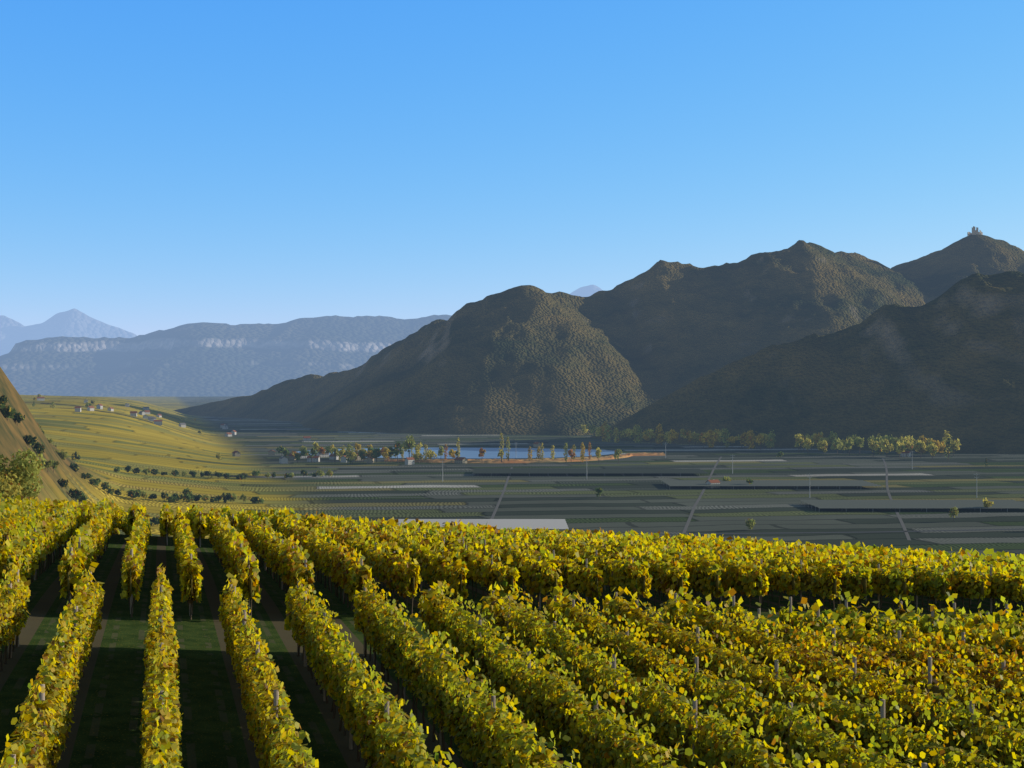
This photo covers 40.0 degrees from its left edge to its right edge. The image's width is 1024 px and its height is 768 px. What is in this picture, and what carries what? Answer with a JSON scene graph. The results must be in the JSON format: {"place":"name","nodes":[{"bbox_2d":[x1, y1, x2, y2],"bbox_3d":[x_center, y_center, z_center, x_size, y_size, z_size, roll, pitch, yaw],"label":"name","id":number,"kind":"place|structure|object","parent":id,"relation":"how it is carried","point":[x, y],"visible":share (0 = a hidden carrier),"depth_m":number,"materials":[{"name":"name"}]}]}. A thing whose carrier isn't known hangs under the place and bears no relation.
{"place":"outdoors","nodes":[
{"label":"outdoors","id":0,"kind":"place"},
{"bbox_2d":[75,406,80,411],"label":"house","id":1,"kind":"structure","parent":0,"point":[77,408],"depth_m":2806.18,"materials":[{"name":"grey"}]},
{"bbox_2d":[0,315,451,396],"bbox_3d":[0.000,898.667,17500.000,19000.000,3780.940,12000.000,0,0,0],"label":"mountain ridge","id":2,"kind":"structure","parent":0,"point":[203,359],"depth_m":15091.92,"materials":[{"name":"blue stone"}]},
{"bbox_2d":[0,285,601,355],"bbox_3d":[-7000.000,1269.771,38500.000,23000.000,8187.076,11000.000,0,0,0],"label":"distant mountains","id":3,"kind":"structure","parent":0,"point":[74,322],"depth_m":35639.76,"materials":[{"name":"blue stone"}]},
{"bbox_2d":[298,448,614,457],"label":"lake water","id":4,"kind":"structure","parent":0,"point":[494,452],"depth_m":2473.57,"materials":[{"name":"blue liquid"}]},
{"bbox_2d":[490,467,512,518],"bbox_3d":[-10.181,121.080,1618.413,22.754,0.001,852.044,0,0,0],"label":"valley road","id":5,"kind":"structure","parent":0,"point":[498,503],"depth_m":1487.56,"materials":[{"name":"grey asphalt"}]},
{"bbox_2d":[0,367,1023,767],"bbox_3d":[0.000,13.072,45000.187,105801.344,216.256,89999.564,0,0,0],"label":"ground","id":6,"kind":"structure","parent":0,"point":[106,717],"depth_m":1306.47,"materials":[{"name":"green plant"}]},
{"bbox_2d":[0,447,44,500],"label":"trees","id":7,"kind":"object","parent":6,"relation":"on","point":[17,481],"depth_m":202.30,"materials":[{"name":"green plant"}]},
{"bbox_2d":[37,397,44,400],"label":"house","id":8,"kind":"structure","parent":6,"relation":"on","point":[40,398],"depth_m":3737.14,"materials":[{"name":"grey"}]},
{"bbox_2d":[87,406,93,410],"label":"house","id":9,"kind":"structure","parent":6,"relation":"on","point":[90,408],"depth_m":2882.20,"materials":[{"name":"grey paint"}]},
{"bbox_2d":[130,411,136,416],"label":"house","id":10,"kind":"structure","parent":6,"relation":"on","point":[133,413],"depth_m":2979.85,"materials":[{"name":"grey paint"}]},
{"bbox_2d":[154,419,161,424],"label":"house","id":11,"kind":"structure","parent":6,"relation":"on","point":[158,422],"depth_m":2891.26,"materials":[{"name":"grey paint"}]},
{"bbox_2d":[225,432,231,436],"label":"house","id":12,"kind":"structure","parent":6,"relation":"on","point":[228,434],"depth_m":3243.72,"materials":[{"name":"grey paint"}]},
{"bbox_2d":[232,451,239,455],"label":"house","id":13,"kind":"structure","parent":6,"relation":"on","point":[235,453],"depth_m":2343.38,"materials":[{"name":"white paint"}]},
{"bbox_2d":[279,456,287,463],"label":"house","id":14,"kind":"structure","parent":6,"relation":"on","point":[283,460],"depth_m":2144.65,"materials":[{"name":"grey"}]},
{"bbox_2d":[288,453,295,459],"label":"house","id":15,"kind":"structure","parent":6,"relation":"on","point":[291,457],"depth_m":2245.39,"materials":[{"name":"grey"}]},
{"bbox_2d":[303,436,310,440],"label":"house","id":16,"kind":"structure","parent":6,"relation":"on","point":[306,438],"depth_m":3016.37,"materials":[{"name":"grey"}]},
{"bbox_2d":[307,456,319,461],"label":"house","id":17,"kind":"structure","parent":6,"relation":"on","point":[315,459],"depth_m":2185.43,"materials":[{"name":"grey"}]},
{"bbox_2d":[317,451,328,456],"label":"house","id":18,"kind":"structure","parent":6,"relation":"on","point":[326,454],"depth_m":2325.65,"materials":[{"name":"grey paint"}]},
{"bbox_2d":[329,454,338,459],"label":"house","id":19,"kind":"structure","parent":6,"relation":"on","point":[331,456],"depth_m":2256.86,"materials":[{"name":"grey"}]},
{"bbox_2d":[340,455,346,462],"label":"house","id":20,"kind":"structure","parent":6,"relation":"on","point":[343,459],"depth_m":2171.89,"materials":[{"name":"grey"}]},
{"bbox_2d":[366,456,374,462],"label":"house","id":21,"kind":"structure","parent":6,"relation":"on","point":[369,459],"depth_m":2154.03,"materials":[{"name":"grey"}]},
{"bbox_2d":[404,457,414,464],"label":"house","id":22,"kind":"structure","parent":6,"relation":"on","point":[409,460],"depth_m":2116.64,"materials":[{"name":"grey paint"}]},
{"bbox_2d":[454,457,466,463],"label":"house","id":23,"kind":"structure","parent":6,"relation":"on","point":[461,460],"depth_m":2144.85,"materials":[{"name":"grey paint"}]},
{"bbox_2d":[398,519,568,528],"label":"hail net canopy","id":24,"kind":"object","parent":6,"relation":"on","point":[535,523],"visible":0.44,"depth_m":1192.87,"materials":[{"name":"beige fabric"}]},
{"bbox_2d":[0,394,994,529],"bbox_3d":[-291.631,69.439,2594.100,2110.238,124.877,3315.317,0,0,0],"label":"valley trees","id":25,"kind":"object","parent":6,"relation":"on","point":[909,442],"depth_m":2213.55,"materials":[{"name":"green plant"}]},
{"bbox_2d":[0,518,1023,767],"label":"vine","id":26,"kind":"object","parent":6,"relation":"on","point":[754,712],"depth_m":37.48,"materials":[{"name":"plant"}]},
{"bbox_2d":[0,493,1023,566],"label":"vine leaves","id":27,"kind":"object","parent":26,"relation":"attached to","point":[122,519],"visible":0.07,"depth_m":97.02,"materials":[{"name":"yellow plant"}]},
{"bbox_2d":[0,566,1023,767],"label":"vine leaves","id":28,"kind":"object","parent":26,"relation":"attached to","point":[380,622],"visible":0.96,"depth_m":29.84,"materials":[{"name":"yellow plant"}]},
{"bbox_2d":[0,499,1023,663],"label":"vine leaves","id":29,"kind":"object","parent":26,"relation":"attached to","point":[29,550],"visible":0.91,"depth_m":59.09,"materials":[{"name":"yellow plant"}]},
{"bbox_2d":[8,503,1015,767],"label":"vineyard posts","id":30,"kind":"object","parent":6,"relation":"in","point":[854,669],"visible":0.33,"depth_m":40.23,"materials":[{"name":"brown wood"}]},
{"bbox_2d":[384,452,664,462],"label":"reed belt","id":31,"kind":"object","parent":6,"relation":"on","point":[549,460],"visible":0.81,"depth_m":2197.59,"materials":[{"name":"plant"}]},
{"bbox_2d":[533,442,540,446],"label":"house","id":32,"kind":"structure","parent":6,"relation":"on","point":[536,444],"depth_m":2694.03,"materials":[{"name":"grey"}]},
{"bbox_2d":[473,469,707,475],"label":"hail net canopy","id":33,"kind":"object","parent":6,"relation":"on","point":[602,471],"visible":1,"depth_m":1886.05,"materials":[{"name":"grey fabric"}]},
{"bbox_2d":[440,442,979,497],"bbox_3d":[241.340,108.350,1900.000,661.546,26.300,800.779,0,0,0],"label":"utility poles","id":34,"kind":"object","parent":6,"relation":"on","point":[732,455],"visible":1,"depth_m":1749.70,"materials":[{"name":"grey concrete"}]},
{"bbox_2d":[705,479,720,487],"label":"house","id":35,"kind":"structure","parent":6,"relation":"on","point":[716,481],"depth_m":1646.68,"materials":[{"name":"red"}]},
{"bbox_2d":[661,480,880,488],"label":"hail net canopy","id":36,"kind":"object","parent":6,"relation":"on","point":[818,483],"visible":0.95,"depth_m":1657.20,"materials":[{"name":"grey fabric"}]},
{"bbox_2d":[901,451,910,456],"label":"house","id":37,"kind":"structure","parent":6,"relation":"on","point":[903,454],"depth_m":2346.03,"materials":[{"name":"grey"}]},
{"bbox_2d":[801,500,1023,511],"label":"orchard netting","id":38,"kind":"object","parent":6,"relation":"on","point":[890,504],"visible":0.95,"depth_m":1381.71,"materials":[{"name":"grey fabric"}]},
{"bbox_2d":[0,0,1023,335],"label":"sky","id":39,"kind":"structure","parent":0,"point":[165,164],"materials":[{"name":"blue"}]},
{"bbox_2d":[173,234,1023,453],"bbox_3d":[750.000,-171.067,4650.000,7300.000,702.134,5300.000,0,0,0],"label":"mountain","id":40,"kind":"structure","parent":0,"point":[803,337],"depth_m":3649.26,"materials":[{"name":"green plant"}]},
{"bbox_2d":[967,226,982,235],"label":"castle ruin","id":41,"kind":"object","parent":40,"relation":"on","point":[975,232],"visible":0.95,"depth_m":4891.00,"materials":[{"name":"stone"}]},
{"bbox_2d":[378,490,1014,497],"bbox_3d":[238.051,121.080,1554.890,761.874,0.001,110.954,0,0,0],"label":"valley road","id":42,"kind":"structure","parent":0,"point":[725,494],"depth_m":1541.40,"materials":[{"name":"grey"}]},
{"bbox_2d":[682,457,721,533],"bbox_3d":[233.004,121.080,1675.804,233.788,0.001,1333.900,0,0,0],"label":"valley road","id":43,"kind":"structure","parent":0,"point":[691,513],"depth_m":1413.49,"materials":[{"name":"grey asphalt"}]},
{"bbox_2d":[410,465,1002,468],"bbox_3d":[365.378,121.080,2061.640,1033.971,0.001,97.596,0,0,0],"label":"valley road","id":44,"kind":"structure","parent":0,"point":[726,468],"depth_m":2039.83,"materials":[{"name":"grey asphalt"}]},
{"bbox_2d":[592,528,1023,534],"bbox_3d":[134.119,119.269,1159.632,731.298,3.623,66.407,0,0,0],"label":"netting","id":45,"kind":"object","parent":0,"point":[843,532],"depth_m":1146.97,"materials":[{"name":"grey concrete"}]},
{"bbox_2d":[882,458,910,539],"bbox_3d":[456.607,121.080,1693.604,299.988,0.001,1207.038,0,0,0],"label":"valley road","id":46,"kind":"structure","parent":0,"point":[899,516],"depth_m":1357.17,"materials":[{"name":"grey asphalt"}]}
]}

